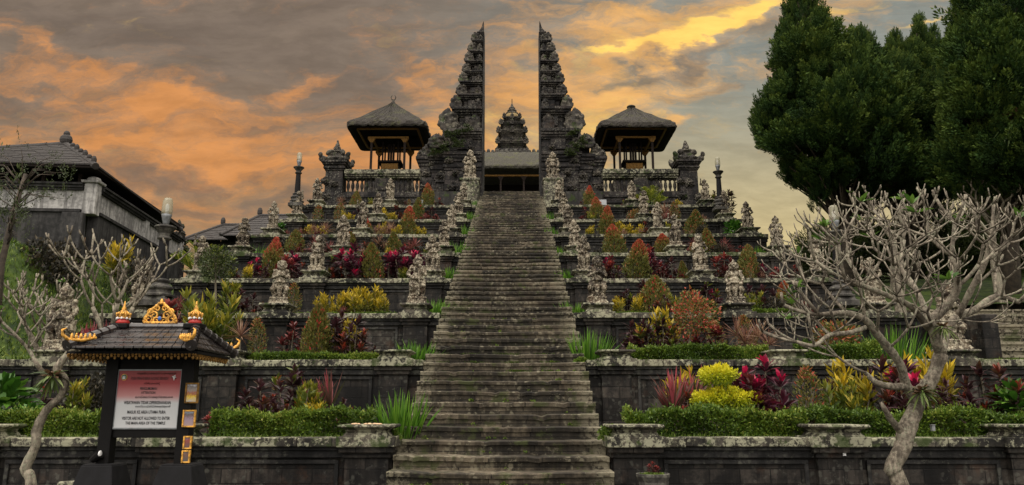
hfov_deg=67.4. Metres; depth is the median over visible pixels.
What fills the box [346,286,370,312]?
croton
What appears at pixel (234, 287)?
croton
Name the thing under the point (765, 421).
hedge
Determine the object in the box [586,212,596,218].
croton
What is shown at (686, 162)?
corner tower
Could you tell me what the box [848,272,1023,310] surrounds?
wooded slope
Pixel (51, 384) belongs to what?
staghorn fern
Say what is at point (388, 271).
ti plant
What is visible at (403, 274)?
croton
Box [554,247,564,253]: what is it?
iris clump
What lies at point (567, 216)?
guardian statue
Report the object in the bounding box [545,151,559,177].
guardian statue
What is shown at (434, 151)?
ledge ferns
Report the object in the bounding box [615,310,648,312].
hedge
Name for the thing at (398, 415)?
iris clump
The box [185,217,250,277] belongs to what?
tiled house
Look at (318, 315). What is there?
cone shrub
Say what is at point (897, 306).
frangipani tree
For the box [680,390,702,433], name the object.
ti plant
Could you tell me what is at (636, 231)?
croton
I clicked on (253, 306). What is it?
ti plant
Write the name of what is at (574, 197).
temple court edge
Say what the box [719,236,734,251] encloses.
dracaena
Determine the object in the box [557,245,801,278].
terrace wall
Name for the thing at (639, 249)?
cone shrub
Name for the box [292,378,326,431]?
croton
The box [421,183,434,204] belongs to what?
cone shrub
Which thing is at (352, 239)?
cone shrub
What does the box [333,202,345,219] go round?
slim shrub
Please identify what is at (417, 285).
guardian statue
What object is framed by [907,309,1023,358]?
side staircase
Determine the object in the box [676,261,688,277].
cone shrub
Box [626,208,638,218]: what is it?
round bush
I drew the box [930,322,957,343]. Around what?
staghorn fern
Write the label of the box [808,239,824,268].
guardian statue
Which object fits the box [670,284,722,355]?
bush
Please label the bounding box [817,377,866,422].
croton
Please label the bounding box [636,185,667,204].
young palm
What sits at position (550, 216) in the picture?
iris clump
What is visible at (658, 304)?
ti plant
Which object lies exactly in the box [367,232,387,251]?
dracaena
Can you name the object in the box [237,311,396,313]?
hedge
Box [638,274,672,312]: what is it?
cone shrub
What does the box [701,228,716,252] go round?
cone shrub
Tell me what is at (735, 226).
broadleaf bush
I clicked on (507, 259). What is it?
stone staircase
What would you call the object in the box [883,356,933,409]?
ti plant
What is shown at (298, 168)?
lamp post
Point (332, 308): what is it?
croton
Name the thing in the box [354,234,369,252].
ti plant
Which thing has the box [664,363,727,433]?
flax plant
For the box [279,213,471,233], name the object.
terrace wall
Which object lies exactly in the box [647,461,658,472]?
ti plant
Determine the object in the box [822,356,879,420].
croton
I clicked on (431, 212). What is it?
ti plant
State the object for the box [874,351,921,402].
croton
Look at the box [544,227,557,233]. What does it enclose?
iris clump
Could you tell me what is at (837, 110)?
cypress tree
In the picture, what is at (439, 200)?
ti plant
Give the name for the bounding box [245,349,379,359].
hedge
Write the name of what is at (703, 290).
ti plant
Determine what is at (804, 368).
slim shrub
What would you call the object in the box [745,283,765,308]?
ti plant
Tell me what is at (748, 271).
slim shrub
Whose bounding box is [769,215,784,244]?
guardian statue
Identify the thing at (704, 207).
terrace wall
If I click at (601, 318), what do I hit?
terrace wall
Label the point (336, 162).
corner tower
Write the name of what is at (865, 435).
edge grass
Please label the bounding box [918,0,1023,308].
cypress tree
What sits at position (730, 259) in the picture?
ti plant
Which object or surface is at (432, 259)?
guardian statue
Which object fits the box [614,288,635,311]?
ti plant
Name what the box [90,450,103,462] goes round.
spotlight
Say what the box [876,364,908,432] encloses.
ti plant
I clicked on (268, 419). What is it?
hedge
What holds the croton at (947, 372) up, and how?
on the planting bed
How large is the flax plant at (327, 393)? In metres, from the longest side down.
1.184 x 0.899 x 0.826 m
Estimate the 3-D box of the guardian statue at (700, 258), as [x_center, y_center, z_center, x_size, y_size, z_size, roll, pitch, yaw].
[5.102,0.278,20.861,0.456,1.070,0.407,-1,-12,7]
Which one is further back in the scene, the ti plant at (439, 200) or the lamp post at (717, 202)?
the ti plant at (439, 200)
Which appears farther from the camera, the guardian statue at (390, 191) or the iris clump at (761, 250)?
the guardian statue at (390, 191)
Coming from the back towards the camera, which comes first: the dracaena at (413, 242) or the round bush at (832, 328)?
the dracaena at (413, 242)
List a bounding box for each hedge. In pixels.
[0,402,100,436]
[208,402,377,436]
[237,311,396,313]
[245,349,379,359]
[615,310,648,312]
[620,398,809,436]
[626,341,768,359]
[677,307,721,312]
[752,307,794,312]
[792,338,881,359]
[806,400,989,436]
[974,404,1023,423]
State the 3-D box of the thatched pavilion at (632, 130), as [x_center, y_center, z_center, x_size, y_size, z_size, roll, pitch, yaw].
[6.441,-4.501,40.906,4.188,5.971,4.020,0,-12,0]
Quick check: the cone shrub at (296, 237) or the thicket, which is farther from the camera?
the thicket
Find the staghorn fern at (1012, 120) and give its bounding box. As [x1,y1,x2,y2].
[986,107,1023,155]
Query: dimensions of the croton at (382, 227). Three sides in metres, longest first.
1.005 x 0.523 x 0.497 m
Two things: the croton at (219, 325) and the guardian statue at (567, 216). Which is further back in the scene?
the guardian statue at (567, 216)
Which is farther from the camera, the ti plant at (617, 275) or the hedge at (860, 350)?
the ti plant at (617, 275)
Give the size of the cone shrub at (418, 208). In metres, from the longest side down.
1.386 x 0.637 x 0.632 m
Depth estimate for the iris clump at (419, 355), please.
14.90 m
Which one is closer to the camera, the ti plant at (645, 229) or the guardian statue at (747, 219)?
the guardian statue at (747, 219)
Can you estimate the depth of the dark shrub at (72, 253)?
18.51 m
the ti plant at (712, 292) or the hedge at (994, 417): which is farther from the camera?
the ti plant at (712, 292)
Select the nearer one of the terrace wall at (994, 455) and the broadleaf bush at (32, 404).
the terrace wall at (994, 455)
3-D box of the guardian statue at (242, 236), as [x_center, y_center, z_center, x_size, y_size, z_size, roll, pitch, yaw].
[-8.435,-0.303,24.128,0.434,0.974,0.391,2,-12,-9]
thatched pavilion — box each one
[347,96,430,191]
[593,105,676,190]
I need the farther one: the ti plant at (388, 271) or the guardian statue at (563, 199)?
the guardian statue at (563, 199)
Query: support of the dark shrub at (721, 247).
on the planting bed
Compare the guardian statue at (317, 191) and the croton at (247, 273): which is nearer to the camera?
the croton at (247, 273)
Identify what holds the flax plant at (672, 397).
on the planting bed
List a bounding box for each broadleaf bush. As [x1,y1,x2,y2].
[0,371,44,428]
[5,401,49,432]
[278,222,287,233]
[723,219,741,233]
[982,377,1023,422]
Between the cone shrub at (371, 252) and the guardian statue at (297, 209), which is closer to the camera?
the cone shrub at (371, 252)
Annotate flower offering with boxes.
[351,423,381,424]
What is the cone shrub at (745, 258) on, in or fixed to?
on the planting bed
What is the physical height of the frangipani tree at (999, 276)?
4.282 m
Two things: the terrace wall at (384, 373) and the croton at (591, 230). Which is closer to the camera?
the terrace wall at (384, 373)
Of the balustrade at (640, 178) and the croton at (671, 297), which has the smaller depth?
the croton at (671, 297)
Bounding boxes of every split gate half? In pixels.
[416,21,484,198]
[538,21,606,195]
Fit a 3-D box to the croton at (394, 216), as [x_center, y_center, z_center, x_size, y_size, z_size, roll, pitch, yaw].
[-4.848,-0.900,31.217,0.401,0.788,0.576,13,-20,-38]
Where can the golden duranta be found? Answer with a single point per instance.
(717, 394)
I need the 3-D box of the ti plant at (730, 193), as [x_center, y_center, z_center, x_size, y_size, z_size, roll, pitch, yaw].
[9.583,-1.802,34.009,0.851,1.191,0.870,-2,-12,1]
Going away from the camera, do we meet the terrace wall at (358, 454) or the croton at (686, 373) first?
the terrace wall at (358, 454)
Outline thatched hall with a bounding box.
[484,149,538,191]
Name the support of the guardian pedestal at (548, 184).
on the stone staircase at (507, 259)
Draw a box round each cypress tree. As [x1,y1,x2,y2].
[747,0,943,286]
[882,10,955,279]
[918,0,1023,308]
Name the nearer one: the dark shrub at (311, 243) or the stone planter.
the stone planter
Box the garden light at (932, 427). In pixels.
[930,424,935,430]
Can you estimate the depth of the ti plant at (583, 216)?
31.34 m
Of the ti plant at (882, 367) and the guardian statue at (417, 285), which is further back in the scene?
the guardian statue at (417, 285)
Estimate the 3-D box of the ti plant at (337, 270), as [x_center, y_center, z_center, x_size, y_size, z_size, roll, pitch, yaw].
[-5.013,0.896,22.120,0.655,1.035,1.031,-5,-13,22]
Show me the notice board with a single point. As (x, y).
(147, 399)
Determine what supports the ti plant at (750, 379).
on the planting bed
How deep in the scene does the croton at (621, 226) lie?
27.98 m
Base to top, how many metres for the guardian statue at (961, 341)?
1.279 m
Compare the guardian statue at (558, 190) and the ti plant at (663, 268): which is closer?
the ti plant at (663, 268)
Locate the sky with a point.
(209, 107)
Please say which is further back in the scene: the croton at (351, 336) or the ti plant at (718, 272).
the ti plant at (718, 272)
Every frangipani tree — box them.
[0,288,73,484]
[3,270,82,355]
[45,225,191,328]
[756,182,1023,484]
[838,185,940,312]
[956,177,1023,308]
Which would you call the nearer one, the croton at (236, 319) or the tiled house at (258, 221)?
the croton at (236, 319)
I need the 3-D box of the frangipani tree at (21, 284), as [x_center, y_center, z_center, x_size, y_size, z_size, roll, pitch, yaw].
[-9.279,1.421,14.914,1.144,1.818,1.518,0,-12,0]
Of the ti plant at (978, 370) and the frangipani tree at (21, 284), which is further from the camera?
the frangipani tree at (21, 284)
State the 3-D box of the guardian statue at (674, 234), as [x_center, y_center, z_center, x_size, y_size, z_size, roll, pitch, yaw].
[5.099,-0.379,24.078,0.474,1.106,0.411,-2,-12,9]
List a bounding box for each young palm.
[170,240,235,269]
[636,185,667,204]
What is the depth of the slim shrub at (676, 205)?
31.00 m
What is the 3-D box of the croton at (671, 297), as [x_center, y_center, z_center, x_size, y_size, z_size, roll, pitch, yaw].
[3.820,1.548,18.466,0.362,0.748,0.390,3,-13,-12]
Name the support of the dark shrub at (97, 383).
on the planting bed
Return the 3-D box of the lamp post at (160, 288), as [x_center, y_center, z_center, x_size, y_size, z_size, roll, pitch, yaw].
[-7.622,0.205,16.778,0.600,2.420,0.600,0,-12,0]
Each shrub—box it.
[19,235,77,283]
[41,237,89,286]
[53,370,104,433]
[115,256,154,297]
[246,316,268,352]
[259,236,286,277]
[270,238,293,252]
[284,229,306,252]
[288,282,302,312]
[298,303,335,353]
[303,239,330,252]
[312,205,323,219]
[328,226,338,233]
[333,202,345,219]
[349,190,361,204]
[349,231,359,252]
[357,242,384,277]
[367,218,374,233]
[368,236,385,252]
[385,231,402,252]
[397,198,406,204]
[398,205,417,233]
[401,236,424,252]
[412,197,424,218]
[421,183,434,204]
[581,185,595,204]
[589,196,603,218]
[596,205,615,233]
[602,223,627,252]
[621,238,652,277]
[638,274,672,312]
[653,233,668,251]
[670,201,680,218]
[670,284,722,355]
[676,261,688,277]
[682,209,707,233]
[694,224,708,233]
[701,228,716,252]
[706,321,726,359]
[709,242,728,252]
[734,314,758,356]
[737,243,759,277]
[745,262,754,277]
[765,296,791,308]
[775,280,797,309]
[790,364,825,423]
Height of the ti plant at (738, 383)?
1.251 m
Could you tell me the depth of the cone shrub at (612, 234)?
24.86 m
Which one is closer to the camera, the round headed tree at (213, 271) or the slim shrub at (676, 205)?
the round headed tree at (213, 271)
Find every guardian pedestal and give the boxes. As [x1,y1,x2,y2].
[459,178,480,206]
[542,178,562,204]
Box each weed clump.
[392,428,402,439]
[572,356,587,361]
[596,423,613,440]
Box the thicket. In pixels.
[790,192,1023,311]
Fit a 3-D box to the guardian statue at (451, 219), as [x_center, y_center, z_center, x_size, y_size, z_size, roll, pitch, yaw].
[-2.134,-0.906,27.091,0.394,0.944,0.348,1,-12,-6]
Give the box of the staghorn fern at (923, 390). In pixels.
[901,384,942,414]
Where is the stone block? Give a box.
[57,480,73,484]
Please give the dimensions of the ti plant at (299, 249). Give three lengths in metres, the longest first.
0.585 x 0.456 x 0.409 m
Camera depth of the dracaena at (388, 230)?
28.25 m
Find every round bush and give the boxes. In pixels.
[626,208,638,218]
[809,318,863,356]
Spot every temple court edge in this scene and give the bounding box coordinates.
[372,191,459,204]
[563,191,673,204]
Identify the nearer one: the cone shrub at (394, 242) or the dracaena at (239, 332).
the dracaena at (239, 332)
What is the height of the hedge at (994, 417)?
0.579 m
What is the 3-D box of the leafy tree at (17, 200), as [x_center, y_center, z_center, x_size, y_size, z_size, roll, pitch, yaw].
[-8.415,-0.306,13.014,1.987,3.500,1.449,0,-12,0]
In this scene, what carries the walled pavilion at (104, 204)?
on the grassy slope at (11, 268)
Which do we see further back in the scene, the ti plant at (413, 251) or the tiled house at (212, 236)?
the tiled house at (212, 236)
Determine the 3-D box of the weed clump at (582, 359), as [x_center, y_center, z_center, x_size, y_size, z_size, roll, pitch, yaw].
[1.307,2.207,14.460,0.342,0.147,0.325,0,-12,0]
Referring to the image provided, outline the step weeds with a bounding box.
[409,286,574,484]
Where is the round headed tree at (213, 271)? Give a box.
[196,244,238,308]
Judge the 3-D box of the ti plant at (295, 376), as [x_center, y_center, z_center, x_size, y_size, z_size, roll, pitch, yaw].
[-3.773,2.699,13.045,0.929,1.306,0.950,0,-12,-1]
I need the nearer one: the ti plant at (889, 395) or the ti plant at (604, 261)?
the ti plant at (889, 395)
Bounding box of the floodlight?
[600,200,606,204]
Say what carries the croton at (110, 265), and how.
on the grassy slope at (11, 268)
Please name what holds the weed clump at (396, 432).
on the terrace wall at (358, 454)
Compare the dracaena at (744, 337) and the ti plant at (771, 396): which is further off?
the dracaena at (744, 337)
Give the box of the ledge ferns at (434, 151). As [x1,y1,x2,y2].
[427,123,472,155]
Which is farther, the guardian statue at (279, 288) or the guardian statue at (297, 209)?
the guardian statue at (297, 209)
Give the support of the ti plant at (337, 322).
on the planting bed
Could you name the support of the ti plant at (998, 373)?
on the planting bed
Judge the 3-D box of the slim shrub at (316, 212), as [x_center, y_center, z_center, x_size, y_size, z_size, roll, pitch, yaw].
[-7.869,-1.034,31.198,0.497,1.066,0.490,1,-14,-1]
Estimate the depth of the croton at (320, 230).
28.70 m
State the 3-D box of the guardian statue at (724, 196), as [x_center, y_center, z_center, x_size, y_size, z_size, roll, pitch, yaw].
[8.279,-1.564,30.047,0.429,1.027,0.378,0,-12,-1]
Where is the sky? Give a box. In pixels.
[0,0,993,276]
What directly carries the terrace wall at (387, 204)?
on the planting bed
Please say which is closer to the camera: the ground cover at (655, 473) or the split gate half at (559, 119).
the ground cover at (655, 473)
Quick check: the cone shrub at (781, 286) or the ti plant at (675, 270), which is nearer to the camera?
the cone shrub at (781, 286)
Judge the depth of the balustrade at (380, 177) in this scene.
35.62 m
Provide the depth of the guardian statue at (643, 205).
29.96 m
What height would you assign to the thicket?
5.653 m
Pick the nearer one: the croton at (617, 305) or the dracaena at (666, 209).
the croton at (617, 305)
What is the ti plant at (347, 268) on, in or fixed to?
on the planting bed
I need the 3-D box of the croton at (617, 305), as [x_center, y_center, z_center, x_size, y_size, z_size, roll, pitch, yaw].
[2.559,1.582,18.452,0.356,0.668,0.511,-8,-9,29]
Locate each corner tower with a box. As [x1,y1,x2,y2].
[318,140,354,204]
[668,141,704,204]
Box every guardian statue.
[38,283,80,350]
[127,258,153,302]
[192,234,209,269]
[235,218,250,244]
[266,201,278,227]
[268,260,290,302]
[291,190,303,212]
[307,234,325,269]
[312,178,322,199]
[336,214,350,244]
[356,200,368,226]
[372,192,382,212]
[385,178,394,198]
[406,254,426,302]
[425,234,441,269]
[438,220,449,244]
[446,204,456,226]
[453,192,463,212]
[460,182,467,198]
[462,149,476,177]
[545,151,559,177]
[554,179,563,198]
[558,192,567,212]
[562,204,573,226]
[569,219,580,244]
[575,235,589,269]
[587,256,608,302]
[627,180,636,198]
[638,190,648,212]
[651,202,663,226]
[667,213,682,244]
[691,234,708,268]
[699,178,710,198]
[719,190,729,212]
[724,259,745,301]
[741,201,753,226]
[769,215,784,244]
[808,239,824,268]
[860,256,886,302]
[932,284,973,350]
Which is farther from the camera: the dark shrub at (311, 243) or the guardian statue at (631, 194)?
the guardian statue at (631, 194)
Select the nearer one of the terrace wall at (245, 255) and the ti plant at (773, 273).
the ti plant at (773, 273)
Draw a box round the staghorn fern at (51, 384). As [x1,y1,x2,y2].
[31,369,72,401]
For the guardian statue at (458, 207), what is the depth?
30.02 m
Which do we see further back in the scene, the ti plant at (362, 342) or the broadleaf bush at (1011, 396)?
the ti plant at (362, 342)
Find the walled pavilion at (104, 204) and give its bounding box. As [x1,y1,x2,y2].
[0,131,184,350]
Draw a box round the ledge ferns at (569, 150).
[564,128,587,155]
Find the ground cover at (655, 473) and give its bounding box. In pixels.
[639,472,663,474]
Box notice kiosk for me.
[61,299,239,484]
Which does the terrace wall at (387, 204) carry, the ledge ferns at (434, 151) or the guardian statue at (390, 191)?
the guardian statue at (390, 191)
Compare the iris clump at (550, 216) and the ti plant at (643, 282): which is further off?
the iris clump at (550, 216)
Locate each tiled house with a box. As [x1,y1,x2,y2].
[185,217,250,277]
[219,207,287,246]
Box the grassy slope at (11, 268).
[0,244,173,358]
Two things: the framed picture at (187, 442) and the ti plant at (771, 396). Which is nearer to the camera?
the framed picture at (187, 442)
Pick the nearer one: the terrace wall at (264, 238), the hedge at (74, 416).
the hedge at (74, 416)
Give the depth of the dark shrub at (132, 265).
18.62 m
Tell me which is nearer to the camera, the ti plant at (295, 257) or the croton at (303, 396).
the croton at (303, 396)
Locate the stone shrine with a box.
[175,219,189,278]
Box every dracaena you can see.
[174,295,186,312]
[220,318,258,349]
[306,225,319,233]
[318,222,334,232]
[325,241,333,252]
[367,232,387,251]
[373,223,383,233]
[381,220,395,233]
[404,235,421,250]
[661,203,681,218]
[718,315,757,358]
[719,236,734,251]
[732,318,783,346]
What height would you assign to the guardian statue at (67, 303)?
1.314 m
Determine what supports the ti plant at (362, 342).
on the planting bed
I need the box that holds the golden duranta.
[688,361,763,432]
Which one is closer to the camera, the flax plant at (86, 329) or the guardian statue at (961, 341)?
the guardian statue at (961, 341)
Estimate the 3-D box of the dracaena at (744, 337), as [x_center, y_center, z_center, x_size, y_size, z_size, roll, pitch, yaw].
[4.601,1.983,15.472,1.083,1.106,1.005,-3,-13,14]
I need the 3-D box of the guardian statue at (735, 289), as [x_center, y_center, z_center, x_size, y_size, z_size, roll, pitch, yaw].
[5.082,0.904,17.553,0.455,1.060,0.414,-3,-13,14]
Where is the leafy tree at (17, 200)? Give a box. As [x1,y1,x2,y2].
[0,125,76,324]
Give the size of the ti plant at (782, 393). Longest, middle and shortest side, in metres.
1.366 x 1.251 x 1.002 m
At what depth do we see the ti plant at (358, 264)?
21.46 m
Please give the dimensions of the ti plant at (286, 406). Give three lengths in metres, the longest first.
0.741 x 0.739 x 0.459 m
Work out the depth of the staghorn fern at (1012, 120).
19.94 m
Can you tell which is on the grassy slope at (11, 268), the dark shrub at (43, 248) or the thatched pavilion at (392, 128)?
the dark shrub at (43, 248)
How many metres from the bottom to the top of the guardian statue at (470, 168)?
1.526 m
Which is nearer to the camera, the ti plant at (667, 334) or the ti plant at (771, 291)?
the ti plant at (667, 334)
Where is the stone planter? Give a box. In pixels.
[636,472,669,484]
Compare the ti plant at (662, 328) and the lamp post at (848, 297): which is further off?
the lamp post at (848, 297)
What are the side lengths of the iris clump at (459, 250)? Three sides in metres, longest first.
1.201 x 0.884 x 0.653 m
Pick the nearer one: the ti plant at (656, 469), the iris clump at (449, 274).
the ti plant at (656, 469)
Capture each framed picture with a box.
[181,450,190,462]
[182,410,196,426]
[182,436,192,448]
[184,383,199,402]
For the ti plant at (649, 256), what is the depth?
22.68 m
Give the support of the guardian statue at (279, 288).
on the terrace wall at (417, 323)
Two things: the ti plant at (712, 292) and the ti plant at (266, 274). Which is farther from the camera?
the ti plant at (266, 274)
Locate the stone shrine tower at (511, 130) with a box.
[495,104,528,151]
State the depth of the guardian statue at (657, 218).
26.96 m
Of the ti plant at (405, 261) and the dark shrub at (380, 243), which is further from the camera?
the dark shrub at (380, 243)
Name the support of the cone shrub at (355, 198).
on the planting bed
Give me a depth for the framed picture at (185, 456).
7.73 m
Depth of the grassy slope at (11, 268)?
17.20 m
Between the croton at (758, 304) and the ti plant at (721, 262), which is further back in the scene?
the ti plant at (721, 262)
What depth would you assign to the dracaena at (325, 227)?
28.24 m
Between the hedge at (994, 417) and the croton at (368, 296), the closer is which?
the hedge at (994, 417)
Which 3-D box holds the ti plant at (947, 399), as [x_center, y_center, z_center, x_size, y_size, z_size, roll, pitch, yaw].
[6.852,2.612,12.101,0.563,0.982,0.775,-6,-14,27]
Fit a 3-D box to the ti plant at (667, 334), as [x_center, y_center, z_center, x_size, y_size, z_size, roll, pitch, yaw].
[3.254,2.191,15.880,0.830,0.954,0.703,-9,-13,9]
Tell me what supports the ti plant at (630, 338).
on the planting bed
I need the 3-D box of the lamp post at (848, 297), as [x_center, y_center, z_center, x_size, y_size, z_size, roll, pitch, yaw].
[7.158,0.288,16.888,0.563,2.272,0.563,0,-12,0]
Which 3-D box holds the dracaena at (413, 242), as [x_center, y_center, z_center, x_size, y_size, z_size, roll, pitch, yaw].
[-3.255,0.215,25.086,0.852,0.951,0.814,0,-12,-1]
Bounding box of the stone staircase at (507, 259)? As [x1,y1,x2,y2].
[386,191,613,484]
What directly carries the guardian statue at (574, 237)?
on the terrace wall at (568, 259)
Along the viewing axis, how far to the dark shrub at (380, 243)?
25.55 m
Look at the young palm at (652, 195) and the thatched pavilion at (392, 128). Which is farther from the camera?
the thatched pavilion at (392, 128)
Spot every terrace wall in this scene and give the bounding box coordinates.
[0,350,425,432]
[0,424,401,484]
[89,303,440,358]
[169,270,452,312]
[220,245,460,278]
[251,227,466,252]
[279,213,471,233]
[302,199,475,219]
[546,199,718,218]
[549,213,741,233]
[553,227,768,252]
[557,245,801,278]
[564,269,840,312]
[573,302,923,359]
[585,349,1023,432]
[602,424,1023,484]
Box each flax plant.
[75,319,98,359]
[295,371,344,431]
[649,367,697,433]
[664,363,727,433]
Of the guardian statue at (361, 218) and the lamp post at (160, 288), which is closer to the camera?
the lamp post at (160, 288)
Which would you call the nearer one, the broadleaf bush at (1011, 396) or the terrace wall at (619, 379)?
the broadleaf bush at (1011, 396)
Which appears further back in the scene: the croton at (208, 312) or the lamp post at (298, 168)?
the lamp post at (298, 168)
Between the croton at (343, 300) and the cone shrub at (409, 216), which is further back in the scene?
the cone shrub at (409, 216)
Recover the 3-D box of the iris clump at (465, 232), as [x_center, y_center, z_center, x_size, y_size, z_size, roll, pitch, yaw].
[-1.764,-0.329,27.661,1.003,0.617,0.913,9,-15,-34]
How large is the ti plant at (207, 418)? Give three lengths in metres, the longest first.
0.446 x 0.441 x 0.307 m
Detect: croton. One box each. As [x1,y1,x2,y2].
[63,376,92,434]
[102,234,135,292]
[179,286,240,341]
[181,298,218,331]
[217,279,242,312]
[217,310,243,344]
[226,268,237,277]
[241,264,253,277]
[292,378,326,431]
[304,224,311,234]
[304,397,321,435]
[313,292,334,311]
[316,223,327,233]
[328,303,340,312]
[333,318,360,353]
[335,286,356,312]
[346,212,354,219]
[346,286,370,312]
[362,283,383,311]
[375,294,389,311]
[376,221,387,233]
[382,208,391,219]
[387,212,397,219]
[391,225,401,233]
[397,267,407,277]
[418,226,426,233]
[585,224,594,233]
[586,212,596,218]
[612,296,625,311]
[615,221,629,233]
[623,222,633,233]
[630,294,643,311]
[633,224,645,233]
[634,304,680,353]
[661,365,697,433]
[665,293,678,312]
[743,290,763,309]
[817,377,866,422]
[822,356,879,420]
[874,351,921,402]
[910,344,960,432]
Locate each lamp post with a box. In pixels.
[138,198,176,308]
[288,152,304,208]
[712,157,728,211]
[824,205,859,308]
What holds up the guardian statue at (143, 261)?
on the terrace wall at (417, 323)
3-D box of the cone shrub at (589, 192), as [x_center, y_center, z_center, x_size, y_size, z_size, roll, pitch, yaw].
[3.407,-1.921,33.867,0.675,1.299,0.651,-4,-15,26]
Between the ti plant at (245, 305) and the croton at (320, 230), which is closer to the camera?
the ti plant at (245, 305)
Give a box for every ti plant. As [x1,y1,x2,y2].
[30,384,66,432]
[148,298,183,321]
[202,410,220,434]
[224,288,252,312]
[235,377,283,426]
[240,292,263,312]
[245,257,263,277]
[255,378,301,433]
[257,263,270,278]
[263,394,291,432]
[268,362,304,425]
[271,254,296,274]
[276,321,305,358]
[284,249,301,278]
[290,269,298,278]
[295,243,306,252]
[298,262,304,276]
[324,256,342,278]
[326,310,351,353]
[328,258,345,278]
[332,314,373,353]
[333,241,370,277]
[334,397,353,431]
[344,253,374,277]
[353,339,377,352]
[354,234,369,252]
[369,250,397,277]
[387,246,424,277]
[390,204,402,219]
[396,249,425,273]
[426,206,440,218]
[434,197,443,204]
[579,207,589,218]
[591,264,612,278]
[603,257,614,278]
[604,254,622,276]
[610,265,627,277]
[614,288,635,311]
[619,319,647,348]
[627,318,662,358]
[636,279,653,310]
[637,251,667,277]
[640,248,666,277]
[641,221,648,233]
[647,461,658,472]
[649,314,679,357]
[650,262,675,278]
[651,294,672,312]
[654,326,683,355]
[664,256,678,278]
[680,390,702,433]
[683,324,727,359]
[700,281,722,306]
[707,289,723,307]
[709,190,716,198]
[710,251,739,277]
[710,263,723,277]
[718,256,737,275]
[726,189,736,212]
[729,365,760,428]
[732,372,781,433]
[743,353,801,431]
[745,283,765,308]
[755,263,768,277]
[755,284,776,308]
[767,383,788,425]
[769,266,781,277]
[787,265,799,277]
[813,379,851,422]
[855,353,901,433]
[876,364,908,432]
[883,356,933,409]
[931,377,965,432]
[953,359,1023,427]
[958,362,1023,423]
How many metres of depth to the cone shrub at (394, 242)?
24.94 m
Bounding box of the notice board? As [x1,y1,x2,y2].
[112,369,181,428]
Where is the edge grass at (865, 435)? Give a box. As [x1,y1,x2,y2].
[19,313,1008,436]
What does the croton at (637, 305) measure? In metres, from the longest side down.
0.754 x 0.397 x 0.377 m
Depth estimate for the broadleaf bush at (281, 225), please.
27.80 m
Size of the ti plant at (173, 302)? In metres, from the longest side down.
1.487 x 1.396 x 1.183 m
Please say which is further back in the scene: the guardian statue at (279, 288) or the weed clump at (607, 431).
the guardian statue at (279, 288)
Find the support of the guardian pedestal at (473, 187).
on the stone staircase at (507, 259)
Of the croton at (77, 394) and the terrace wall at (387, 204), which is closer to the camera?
the croton at (77, 394)
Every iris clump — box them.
[366,388,443,438]
[395,339,442,360]
[426,299,449,313]
[440,267,462,279]
[450,241,477,252]
[462,226,474,235]
[466,212,477,218]
[542,211,553,218]
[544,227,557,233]
[553,268,573,278]
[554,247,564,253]
[558,302,584,313]
[565,328,623,359]
[754,248,765,252]
[850,320,931,358]
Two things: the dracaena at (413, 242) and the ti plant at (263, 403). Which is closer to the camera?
the ti plant at (263, 403)
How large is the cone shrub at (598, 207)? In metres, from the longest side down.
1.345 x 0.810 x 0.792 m
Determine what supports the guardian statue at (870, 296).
on the terrace wall at (601, 318)
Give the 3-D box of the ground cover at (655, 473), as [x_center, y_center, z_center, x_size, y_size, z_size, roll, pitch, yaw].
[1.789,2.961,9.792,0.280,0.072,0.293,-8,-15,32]
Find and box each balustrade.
[343,169,420,204]
[602,169,679,204]
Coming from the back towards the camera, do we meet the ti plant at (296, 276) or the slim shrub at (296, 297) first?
the ti plant at (296, 276)
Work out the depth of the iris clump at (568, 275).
21.20 m
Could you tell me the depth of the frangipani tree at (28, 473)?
8.61 m
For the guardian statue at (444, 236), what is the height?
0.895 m
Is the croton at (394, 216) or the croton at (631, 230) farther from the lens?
the croton at (394, 216)
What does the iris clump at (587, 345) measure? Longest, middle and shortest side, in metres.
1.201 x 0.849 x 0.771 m
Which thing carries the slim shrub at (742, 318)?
on the planting bed
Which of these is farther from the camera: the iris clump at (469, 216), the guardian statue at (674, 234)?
the iris clump at (469, 216)
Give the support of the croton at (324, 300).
on the planting bed
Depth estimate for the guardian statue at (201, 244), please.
20.87 m
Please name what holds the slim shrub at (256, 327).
on the planting bed
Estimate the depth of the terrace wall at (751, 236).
26.69 m
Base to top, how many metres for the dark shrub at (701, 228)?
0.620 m
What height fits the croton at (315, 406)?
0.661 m
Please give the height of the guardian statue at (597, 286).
1.128 m
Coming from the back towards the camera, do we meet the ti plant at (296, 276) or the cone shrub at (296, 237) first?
the cone shrub at (296, 237)
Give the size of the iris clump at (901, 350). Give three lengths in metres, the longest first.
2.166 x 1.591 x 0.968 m
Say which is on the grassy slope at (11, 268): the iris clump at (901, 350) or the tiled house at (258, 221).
the tiled house at (258, 221)
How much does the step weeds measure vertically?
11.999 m

